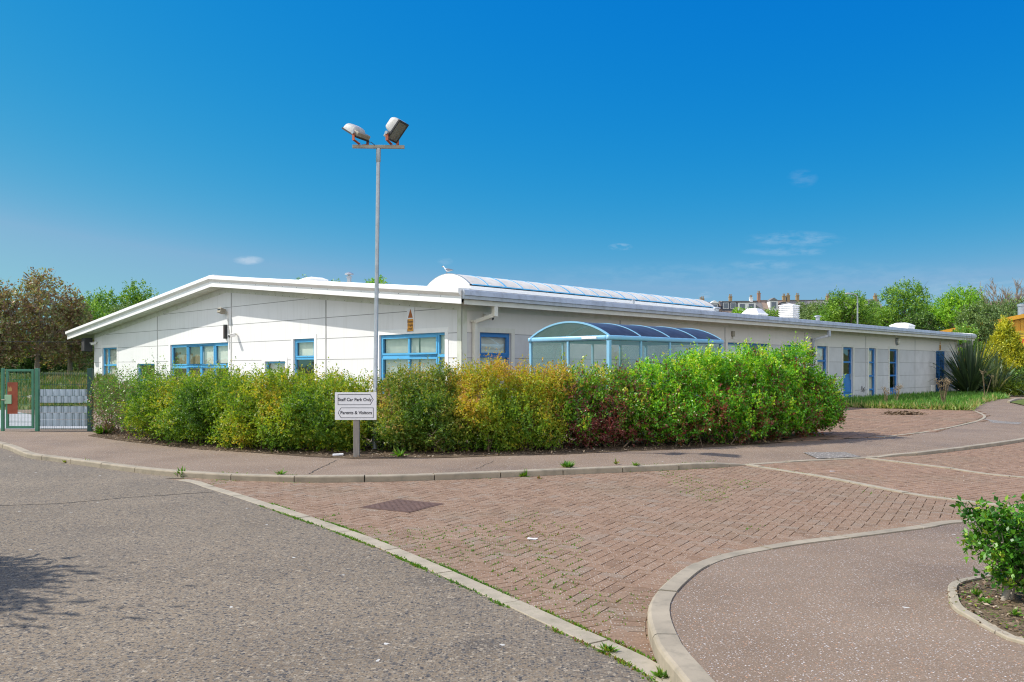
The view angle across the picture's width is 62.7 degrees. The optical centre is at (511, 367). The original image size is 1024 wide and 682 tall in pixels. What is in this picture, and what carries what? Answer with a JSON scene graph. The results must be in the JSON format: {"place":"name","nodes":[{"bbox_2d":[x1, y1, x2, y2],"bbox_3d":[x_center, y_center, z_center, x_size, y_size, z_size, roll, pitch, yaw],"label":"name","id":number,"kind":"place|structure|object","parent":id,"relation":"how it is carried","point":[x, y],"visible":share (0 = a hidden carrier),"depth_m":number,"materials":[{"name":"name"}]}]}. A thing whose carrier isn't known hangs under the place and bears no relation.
{"place":"outdoors","nodes":[
{"label":"outdoors","id":0,"kind":"place"},
{"bbox_2d":[0,410,86,428],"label":"yard","id":1,"kind":"structure","parent":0,"point":[16,419],"depth_m":21.57,"materials":[{"name":"concrete"}]},
{"bbox_2d":[0,369,174,409],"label":"grass bank","id":2,"kind":"structure","parent":0,"point":[28,403],"depth_m":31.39,"materials":[{"name":"plant"}]},
{"bbox_2d":[0,279,31,368],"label":"dusty tree","id":3,"kind":"object","parent":2,"relation":"on","point":[8,312],"visible":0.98,"depth_m":38.02,"materials":[{"name":"brown plant"}]},
{"bbox_2d":[0,321,67,374],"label":"understorey tree","id":4,"kind":"object","parent":2,"relation":"on","point":[29,363],"visible":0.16,"depth_m":45.39,"materials":[{"name":"green plant"}]},
{"bbox_2d":[3,266,73,372],"bbox_3d":[-22.611,-2.240,40.159,3.330,5.282,3.892,0,0,0],"label":"dusty tree","id":5,"kind":"object","parent":2,"relation":"on","point":[38,321],"visible":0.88,"depth_m":39.56,"materials":[{"name":"brown plant"}]},
{"bbox_2d":[29,314,93,371],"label":"understorey tree","id":6,"kind":"object","parent":2,"relation":"on","point":[64,367],"visible":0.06,"depth_m":46.95,"materials":[{"name":"green plant"}]},
{"bbox_2d":[35,286,94,370],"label":"dusty tree","id":7,"kind":"object","parent":2,"relation":"on","point":[74,312],"visible":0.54,"depth_m":41.71,"materials":[{"name":"brown plant"}]},
{"bbox_2d":[62,345,93,371],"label":"young tree","id":8,"kind":"object","parent":2,"relation":"on","point":[75,364],"visible":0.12,"depth_m":45.06,"materials":[{"name":"green plant"}]},
{"bbox_2d":[0,448,655,681],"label":"road","id":9,"kind":"structure","parent":0,"point":[194,584],"depth_m":5.29,"materials":[{"name":"asphalt"}]},
{"bbox_2d":[0,389,1023,474],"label":"pavement","id":10,"kind":"structure","parent":0,"point":[77,443],"depth_m":13.82,"materials":[{"name":"asphalt"}]},
{"bbox_2d":[1,368,39,430],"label":"green gate","id":11,"kind":"structure","parent":10,"relation":"on","point":[9,399],"depth_m":18.72,"materials":[{"name":"metal"}]},
{"bbox_2d":[40,368,93,430],"bbox_3d":[-9.961,0.762,18.770,1.181,1.495,0.100,0,0,0],"label":"fence","id":12,"kind":"object","parent":10,"relation":"on","point":[63,412],"visible":0.97,"depth_m":18.77,"materials":[{"name":"grey metal"}]},
{"bbox_2d":[88,428,787,458],"bbox_3d":[-0.600,1.408,16.308,17.200,0.001,6.585,0,0,0],"label":"soil strip","id":13,"kind":"object","parent":10,"relation":"on","point":[366,455],"visible":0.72,"depth_m":14.47,"materials":[{"name":"soil"}]},
{"bbox_2d":[94,424,112,433],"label":"weed","id":14,"kind":"object","parent":13,"relation":"on","point":[100,430],"visible":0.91,"depth_m":17.89,"materials":[{"name":"green plant"}]},
{"bbox_2d":[77,348,188,436],"bbox_3d":[-8.226,0.667,18.135,3.153,2.225,2.226,0,0,30],"label":"hedge shrub","id":15,"kind":"object","parent":13,"relation":"on","point":[114,423],"visible":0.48,"depth_m":18.11,"materials":[{"name":"green plant"}]},
{"bbox_2d":[115,356,282,445],"bbox_3d":[-6.017,0.718,16.215,4.182,1.894,2.501,0,0,42],"label":"hedge shrub","id":16,"kind":"object","parent":13,"relation":"on","point":[188,407],"visible":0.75,"depth_m":15.65,"materials":[{"name":"green plant"}]},
{"bbox_2d":[205,356,381,451],"bbox_3d":[-3.782,0.707,14.928,3.265,1.833,2.608,0,0,14],"label":"hedge shrub","id":17,"kind":"object","parent":13,"relation":"on","point":[301,415],"visible":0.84,"depth_m":14.40,"materials":[{"name":"green plant"}]},
{"bbox_2d":[335,392,376,456],"bbox_3d":[-2.462,0.924,13.272,0.654,1.072,0.103,0,0,0],"label":"direction sign","id":18,"kind":"object","parent":13,"relation":"on","point":[356,407],"visible":0.98,"depth_m":13.23,"materials":[{"name":"white metal"}]},
{"bbox_2d":[341,117,408,448],"bbox_3d":[-2.382,-1.454,14.606,1.157,5.729,0.480,0,0,5],"label":"floodlight post","id":19,"kind":"object","parent":13,"relation":"on","point":[396,128],"visible":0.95,"depth_m":14.57,"materials":[{"name":"metal"}]},
{"bbox_2d":[390,447,407,456],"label":"weed","id":20,"kind":"object","parent":13,"relation":"on","point":[399,453],"visible":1,"depth_m":13.36,"materials":[{"name":"green plant"}]},
{"bbox_2d":[364,356,482,452],"bbox_3d":[-1.680,0.669,14.705,2.468,1.846,2.405,0,0,0],"label":"hedge shrub","id":21,"kind":"object","parent":13,"relation":"on","point":[406,408],"visible":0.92,"depth_m":14.07,"materials":[{"name":"green plant"}]},
{"bbox_2d":[96,432,779,456],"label":"leaf litter","id":22,"kind":"object","parent":13,"relation":"on","point":[651,445],"visible":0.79,"depth_m":14.54,"materials":[{"name":"plant"}]},
{"bbox_2d":[425,345,582,452],"bbox_3d":[-0.128,0.594,14.778,2.989,1.973,2.472,0,0,0],"label":"hedge shrub","id":23,"kind":"object","parent":13,"relation":"on","point":[500,411],"visible":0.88,"depth_m":14.30,"materials":[{"name":"green plant"}]},
{"bbox_2d":[528,355,659,448],"bbox_3d":[1.550,0.721,15.415,2.598,1.919,2.475,0,0,0],"label":"hedge shrub","id":24,"kind":"object","parent":13,"relation":"on","point":[597,421],"visible":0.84,"depth_m":14.87,"materials":[{"name":"green plant"}]},
{"bbox_2d":[609,331,852,446],"bbox_3d":[4.472,0.422,16.522,5.994,2.390,2.674,0,0,-27],"label":"hedge shrub","id":25,"kind":"object","parent":13,"relation":"on","point":[740,394],"visible":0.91,"depth_m":15.91,"materials":[{"name":"green plant"}]},
{"bbox_2d":[560,459,574,466],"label":"weed","id":26,"kind":"object","parent":10,"relation":"on","point":[567,464],"visible":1,"depth_m":11.92,"materials":[{"name":"green plant"}]},
{"bbox_2d":[528,321,723,431],"bbox_3d":[2.715,0.211,19.397,2.300,2.405,4.424,0,0,45],"label":"smoking shelter","id":27,"kind":"object","parent":10,"relation":"on","point":[592,334],"visible":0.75,"depth_m":18.72,"materials":[{"name":"blue metal"}]},
{"bbox_2d":[803,452,860,458],"bbox_3d":[5.327,1.452,13.969,0.906,0.043,0.631,0,0,-12],"label":"tarmac patch","id":28,"kind":"object","parent":10,"relation":"on","point":[818,455],"visible":1,"depth_m":14.01,"materials":[{"name":"asphalt"}]},
{"bbox_2d":[986,419,1021,423],"bbox_3d":[12.939,1.411,22.055,0.726,0.001,2.232,0,0,23],"label":"tarmac patch","id":29,"kind":"object","parent":10,"relation":"on","point":[996,421],"visible":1,"depth_m":21.64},
{"bbox_2d":[0,0,1023,327],"label":"sky","id":30,"kind":"structure","parent":0,"point":[713,150],"materials":[{"name":"blue"}]},
{"bbox_2d":[170,466,1023,660],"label":"block paving","id":31,"kind":"structure","parent":0,"point":[643,532],"depth_m":8.24,"materials":[{"name":"brick"}]},
{"bbox_2d":[360,499,442,512],"bbox_3d":[-1.182,1.492,9.065,0.644,0.019,0.644,0,0,30],"label":"drain cover","id":32,"kind":"object","parent":31,"relation":"on","point":[401,505],"visible":0.99,"depth_m":9.05,"materials":[{"name":"metal"}]},
{"bbox_2d":[175,460,969,681],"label":"moss","id":33,"kind":"object","parent":31,"relation":"on","point":[622,661],"visible":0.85,"depth_m":6.25,"materials":[{"name":"green plant"}]},
{"bbox_2d":[669,523,1023,681],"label":"pavement","id":34,"kind":"structure","parent":0,"point":[876,608],"depth_m":4.74,"materials":[{"name":"asphalt"}]},
{"bbox_2d":[957,577,1023,637],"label":"planting bed","id":35,"kind":"object","parent":34,"relation":"on","point":[1007,607],"visible":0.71,"depth_m":4.95,"materials":[{"name":"soil"}]},
{"bbox_2d":[946,574,1023,637],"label":"leaf litter","id":36,"kind":"object","parent":35,"relation":"on","point":[996,606],"visible":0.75,"depth_m":4.98,"materials":[{"name":"plant"}]},
{"bbox_2d":[976,596,993,602],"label":"weed","id":37,"kind":"object","parent":35,"relation":"on","point":[983,599],"visible":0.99,"depth_m":5.00,"materials":[{"name":"green plant"}]},
{"bbox_2d":[948,577,1023,637],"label":"ground cover","id":38,"kind":"object","parent":35,"relation":"on","point":[972,581],"visible":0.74,"depth_m":5.02,"materials":[{"name":"brown plant"}]},
{"bbox_2d":[949,492,1023,600],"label":"holly bush","id":39,"kind":"object","parent":35,"relation":"on","point":[1007,555],"visible":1,"depth_m":5.07,"materials":[{"name":"green plant"}]},
{"bbox_2d":[776,407,990,441],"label":"block paving","id":40,"kind":"structure","parent":0,"point":[871,422],"depth_m":21.17,"materials":[{"name":"brick"}]},
{"bbox_2d":[879,410,932,414],"bbox_3d":[11.759,1.357,25.138,1.593,0.219,1.023,0,0,0],"label":"leaf debris","id":41,"kind":"object","parent":40,"relation":"on","point":[904,412],"visible":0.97,"depth_m":25.04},
{"bbox_2d":[759,459,1023,509],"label":"block paving","id":42,"kind":"structure","parent":0,"point":[943,482],"depth_m":11.31,"materials":[{"name":"brick"}]},
{"bbox_2d":[839,389,1010,410],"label":"grass","id":43,"kind":"structure","parent":0,"point":[953,396],"depth_m":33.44,"materials":[{"name":"plant"}]},
{"bbox_2d":[877,441,1023,475],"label":"block paving","id":44,"kind":"structure","parent":0,"point":[1006,459],"depth_m":13.64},
{"label":"soil strip","id":45,"kind":"structure","parent":0,"visible":0},
{"bbox_2d":[893,383,903,400],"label":"dry stalk","id":46,"kind":"object","parent":45,"relation":"on","point":[898,391],"visible":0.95,"depth_m":31.00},
{"bbox_2d":[936,376,952,401],"bbox_3d":[15.176,0.828,29.463,0.635,1.169,0.484,0,0,0],"label":"dry stalk","id":47,"kind":"object","parent":45,"relation":"on","point":[943,394],"visible":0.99,"depth_m":29.50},
{"bbox_2d":[926,336,1018,391],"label":"flax plant","id":48,"kind":"object","parent":45,"relation":"on","point":[971,361],"visible":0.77,"depth_m":41.95,"materials":[{"name":"green plant"}]},
{"bbox_2d":[963,353,1023,393],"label":"flax plant","id":49,"kind":"object","parent":45,"relation":"on","point":[996,382],"visible":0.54,"depth_m":41.50,"materials":[{"name":"green plant"}]},
{"bbox_2d":[991,378,1023,396],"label":"spurge plant","id":50,"kind":"object","parent":45,"relation":"on","point":[1015,386],"visible":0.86,"depth_m":41.20,"materials":[{"name":"green plant"}]},
{"bbox_3d":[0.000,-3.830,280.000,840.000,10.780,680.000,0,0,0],"label":"ground","id":51,"kind":"structure","parent":0,"visible":0},
{"bbox_2d":[50,295,113,339],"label":"green tree","id":52,"kind":"object","parent":51,"relation":"on","point":[95,314],"visible":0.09,"depth_m":64.17,"materials":[{"name":"green plant"}]},
{"bbox_2d":[81,286,124,317],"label":"green tree","id":53,"kind":"object","parent":51,"relation":"on","point":[100,298],"visible":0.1,"depth_m":71.65,"materials":[{"name":"green plant"}]},
{"bbox_2d":[103,301,130,314],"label":"green tree","id":54,"kind":"object","parent":51,"relation":"on","point":[117,308],"visible":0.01,"depth_m":65.79,"materials":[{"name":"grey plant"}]},
{"bbox_2d":[115,278,158,310],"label":"green tree","id":55,"kind":"object","parent":51,"relation":"on","point":[137,297],"visible":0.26,"depth_m":73.11,"materials":[{"name":"green plant"}]},
{"bbox_2d":[0,441,744,482],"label":"kerb","id":56,"kind":"structure","parent":51,"relation":"on","point":[21,451],"depth_m":11.53,"materials":[{"name":"concrete"}]},
{"bbox_2d":[365,274,390,283],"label":"rooftop tree","id":57,"kind":"object","parent":51,"relation":"on","point":[381,281],"visible":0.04,"depth_m":87.65,"materials":[{"name":"green plant"}]},
{"bbox_2d":[179,479,670,681],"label":"kerb","id":58,"kind":"structure","parent":51,"relation":"on","point":[640,662],"depth_m":5.50,"materials":[{"name":"concrete"}]},
{"bbox_2d":[592,641,620,653],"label":"weed","id":59,"kind":"object","parent":58,"relation":"on","point":[605,647],"visible":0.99,"depth_m":4.38,"materials":[{"name":"green plant"}]},
{"bbox_2d":[650,666,667,681],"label":"weed","id":60,"kind":"object","parent":58,"relation":"on","point":[660,673],"visible":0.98,"depth_m":4.03,"materials":[{"name":"green plant"}]},
{"bbox_2d":[65,272,976,422],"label":"school building","id":61,"kind":"structure","parent":51,"relation":"on","point":[317,321],"depth_m":27.04,"materials":[{"name":"paint"}]},
{"bbox_2d":[81,338,91,351],"bbox_3d":[-18.841,-1.020,37.348,0.413,0.600,0.454,0,0,45],"label":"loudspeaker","id":62,"kind":"object","parent":61,"relation":"attached to","point":[86,346],"visible":0.9,"depth_m":37.17,"materials":[{"name":"plastic"}]},
{"bbox_2d":[101,344,117,378],"bbox_3d":[-17.231,0.083,36.117,1.930,2.134,0.162,0,0,45],"label":"window","id":63,"kind":"structure","parent":61,"relation":"in","point":[112,353],"depth_m":36.30,"materials":[{"name":"clear glass"}]},
{"bbox_2d":[136,361,155,379],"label":"window","id":64,"kind":"structure","parent":61,"relation":"in","point":[140,362],"depth_m":33.63,"materials":[{"name":"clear glass"}]},
{"bbox_2d":[169,339,229,381],"bbox_3d":[-11.161,0.108,30.089,4.900,2.184,0.212,0,0,45],"label":"window","id":65,"kind":"structure","parent":61,"relation":"in","point":[192,353],"depth_m":30.06,"materials":[{"name":"blue glass"}]},
{"bbox_2d":[217,308,229,340],"bbox_3d":[-9.736,-1.323,28.337,0.392,1.407,0.278,0,0,45],"label":"security floodlight","id":66,"kind":"object","parent":61,"relation":"attached to","point":[221,310],"visible":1,"depth_m":28.30,"materials":[{"name":"plastic"}]},
{"bbox_2d":[223,325,226,338],"bbox_3d":[-9.709,-1.220,28.430,0.103,0.480,0.110,0,0,-45],"label":"alarm box","id":67,"kind":"object","parent":61,"relation":"attached to","point":[224,331],"visible":1,"depth_m":28.39,"materials":[{"name":"plastic"}]},
{"bbox_2d":[263,357,287,388],"bbox_3d":[-7.338,0.340,26.232,1.500,1.320,0.162,0,0,45],"label":"window","id":68,"kind":"structure","parent":61,"relation":"in","point":[274,360],"depth_m":26.29,"materials":[{"name":"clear glass"}]},
{"bbox_2d":[291,334,316,379],"bbox_3d":[-6.145,0.008,25.042,1.410,1.984,0.162,0,0,45],"label":"window","id":69,"kind":"structure","parent":61,"relation":"in","point":[307,347],"depth_m":25.17,"materials":[{"name":"white glass"}]},
{"bbox_2d":[407,307,413,331],"bbox_3d":[-2.583,-1.220,21.372,0.300,0.620,0.015,0,0,45],"label":"warning sign","id":70,"kind":"object","parent":61,"relation":"attached to","point":[410,319],"visible":1,"depth_m":21.36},
{"bbox_2d":[377,327,447,393],"bbox_3d":[-2.517,0.008,21.437,2.920,1.984,0.190,0,0,45],"label":"window","id":71,"kind":"structure","parent":61,"relation":"in","point":[404,346],"depth_m":21.51,"materials":[{"name":"blue glass"}]},
{"bbox_2d":[478,327,514,399],"bbox_3d":[-0.461,0.008,20.848,0.182,1.984,1.320,0,0,45],"label":"window","id":72,"kind":"structure","parent":61,"relation":"in","point":[498,338],"depth_m":20.95,"materials":[{"name":"blue glass"}]},
{"bbox_2d":[726,339,770,354],"bbox_3d":[8.272,-0.192,29.589,0.182,1.584,3.090,0,0,45],"label":"window","id":73,"kind":"structure","parent":61,"relation":"in","point":[759,342],"depth_m":29.24,"materials":[{"name":"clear glass"}]},
{"bbox_2d":[782,341,800,382],"bbox_3d":[10.530,-0.192,31.821,0.142,1.584,1.540,0,0,45],"label":"window","id":74,"kind":"structure","parent":61,"relation":"in","point":[785,343],"depth_m":31.64,"materials":[{"name":"white glass"}]},
{"bbox_2d":[816,343,828,377],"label":"window","id":75,"kind":"structure","parent":61,"relation":"in","point":[820,347],"depth_m":33.96,"materials":[{"name":"clear glass"}]},
{"bbox_2d":[842,344,853,397],"bbox_3d":[14.103,0.198,35.397,0.142,2.364,1.230,0,0,45],"label":"door","id":76,"kind":"structure","parent":61,"relation":"in","point":[847,380],"depth_m":35.54,"materials":[{"name":"blue metal"}]},
{"bbox_2d":[868,345,876,395],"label":"window","id":77,"kind":"structure","parent":61,"relation":"in","point":[870,347],"depth_m":37.42,"materials":[{"name":"clear glass"}]},
{"bbox_2d":[889,346,898,394],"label":"window","id":78,"kind":"structure","parent":61,"relation":"in","point":[891,348],"depth_m":39.22,"materials":[{"name":"clear glass"}]},
{"bbox_2d":[936,351,943,391],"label":"louvre door","id":79,"kind":"structure","parent":61,"relation":"in","point":[939,362],"depth_m":43.34,"materials":[{"name":"metal"}]},
{"bbox_2d":[701,296,720,311],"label":"terraced house","id":80,"kind":"structure","parent":51,"relation":"on","point":[715,303],"depth_m":197.93,"materials":[{"name":"paint"}]},
{"bbox_2d":[719,294,737,312],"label":"terraced house","id":81,"kind":"structure","parent":51,"relation":"on","point":[728,306],"depth_m":197.87,"materials":[{"name":"stone"}]},
{"bbox_2d":[731,307,744,312],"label":"hillside tree","id":82,"kind":"object","parent":51,"relation":"on","point":[735,310],"visible":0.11,"depth_m":140.13,"materials":[{"name":"green plant"}]},
{"bbox_2d":[737,295,755,310],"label":"terraced house","id":83,"kind":"structure","parent":51,"relation":"on","point":[746,304],"depth_m":197.70,"materials":[{"name":"paint"}]},
{"bbox_2d":[753,291,763,310],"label":"terraced house","id":84,"kind":"structure","parent":51,"relation":"on","point":[759,304],"depth_m":200.18,"materials":[{"name":"beige stone"}]},
{"bbox_2d":[765,306,779,316],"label":"hillside tree","id":85,"kind":"object","parent":51,"relation":"on","point":[770,312],"visible":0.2,"depth_m":134.49,"materials":[{"name":"green plant"}]},
{"bbox_2d":[761,294,785,316],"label":"terraced house","id":86,"kind":"structure","parent":51,"relation":"on","point":[771,302],"depth_m":198.29,"materials":[{"name":"paint"}]},
{"bbox_2d":[786,293,812,316],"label":"terraced house","id":87,"kind":"structure","parent":51,"relation":"on","point":[789,301],"depth_m":200.20,"materials":[{"name":"brick"}]},
{"bbox_2d":[796,301,817,318],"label":"hillside tree","id":88,"kind":"object","parent":51,"relation":"on","point":[801,307],"visible":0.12,"depth_m":127.58,"materials":[{"name":"green plant"}]},
{"bbox_2d":[798,298,825,320],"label":"hillside tree","id":89,"kind":"object","parent":51,"relation":"on","point":[814,308],"visible":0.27,"depth_m":124.43,"materials":[{"name":"green plant"}]},
{"bbox_2d":[810,309,844,321],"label":"hillside tree","id":90,"kind":"object","parent":51,"relation":"on","point":[821,318],"visible":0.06,"depth_m":111.23,"materials":[{"name":"green plant"}]},
{"bbox_2d":[647,520,1022,681],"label":"kerb","id":91,"kind":"structure","parent":51,"relation":"on","point":[676,660],"depth_m":4.81,"materials":[{"name":"concrete"}]},
{"bbox_2d":[818,288,879,324],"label":"hillside tree","id":92,"kind":"object","parent":51,"relation":"on","point":[835,311],"visible":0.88,"depth_m":103.06,"materials":[{"name":"green plant"}]},
{"bbox_2d":[844,293,881,307],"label":"terraced house","id":93,"kind":"structure","parent":51,"relation":"on","point":[875,297],"depth_m":200.20,"materials":[{"name":"brick"}]},
{"bbox_2d":[853,299,881,324],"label":"hillside tree","id":94,"kind":"object","parent":51,"relation":"on","point":[872,303],"visible":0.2,"depth_m":119.41,"materials":[{"name":"green plant"}]},
{"bbox_2d":[864,310,888,325],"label":"hillside tree","id":95,"kind":"object","parent":51,"relation":"on","point":[880,322],"visible":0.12,"depth_m":109.12,"materials":[{"name":"green plant"}]},
{"bbox_2d":[745,464,1021,508],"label":"kerb","id":96,"kind":"structure","parent":51,"relation":"on","point":[877,487],"depth_m":10.53,"materials":[{"name":"concrete"}]},
{"bbox_2d":[745,437,1023,465],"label":"kerb","id":97,"kind":"structure","parent":51,"relation":"on","point":[968,447],"depth_m":14.47,"materials":[{"name":"concrete"}]},
{"bbox_2d":[874,276,934,326],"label":"hillside tree","id":98,"kind":"object","parent":51,"relation":"on","point":[895,305],"visible":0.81,"depth_m":105.24,"materials":[{"name":"green plant"}]},
{"bbox_2d":[894,306,946,330],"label":"hillside tree","id":99,"kind":"object","parent":51,"relation":"on","point":[918,321],"visible":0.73,"depth_m":99.06,"materials":[{"name":"green plant"}]},
{"bbox_2d":[877,410,985,436],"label":"kerb","id":100,"kind":"structure","parent":51,"relation":"on","point":[984,416],"depth_m":20.02,"materials":[{"name":"concrete"}]},
{"bbox_2d":[916,299,950,330],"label":"hillside tree","id":101,"kind":"object","parent":51,"relation":"on","point":[945,328],"visible":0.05,"depth_m":111.68,"materials":[{"name":"green plant"}]},
{"bbox_2d":[866,458,1023,477],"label":"kerb","id":102,"kind":"structure","parent":51,"relation":"on","point":[945,467],"depth_m":12.45,"materials":[{"name":"concrete"}]},
{"bbox_2d":[927,281,989,328],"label":"hillside tree","id":103,"kind":"object","parent":51,"relation":"on","point":[945,312],"visible":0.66,"depth_m":97.40,"materials":[{"name":"green plant"}]},
{"bbox_2d":[952,321,986,356],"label":"willow tree","id":104,"kind":"object","parent":51,"relation":"on","point":[961,329],"visible":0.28,"depth_m":53.58,"materials":[{"name":"green plant"}]},
{"bbox_2d":[952,293,1008,353],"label":"willow tree","id":105,"kind":"object","parent":51,"relation":"on","point":[983,324],"visible":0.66,"depth_m":57.34,"materials":[{"name":"green plant"}]},
{"bbox_2d":[942,304,1023,361],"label":"warehouse","id":106,"kind":"structure","parent":51,"relation":"on","point":[1018,321],"depth_m":72.52,"materials":[{"name":"metal"}]},
{"bbox_2d":[948,574,1023,644],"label":"kerb","id":107,"kind":"structure","parent":51,"relation":"on","point":[957,607],"depth_m":4.78,"materials":[{"name":"concrete"}]},
{"bbox_2d":[965,278,1023,319],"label":"bare tree","id":108,"kind":"object","parent":51,"relation":"on","point":[1019,295],"visible":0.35,"depth_m":99.43,"materials":[{"name":"brown plant"}]},
{"bbox_2d":[976,314,1023,393],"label":"golden conifer","id":109,"kind":"object","parent":51,"relation":"on","point":[1007,336],"visible":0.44,"depth_m":45.49,"materials":[{"name":"yellow plant"}]},
{"bbox_2d":[986,293,1023,319],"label":"hillside tree","id":110,"kind":"object","parent":51,"relation":"on","point":[1013,311],"visible":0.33,"depth_m":95.89,"materials":[{"name":"green plant"}]},
{"bbox_2d":[1003,365,1023,394],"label":"evergreen shrub","id":111,"kind":"object","parent":51,"relation":"on","point":[1019,372],"visible":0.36,"depth_m":43.74,"materials":[{"name":"green plant"}]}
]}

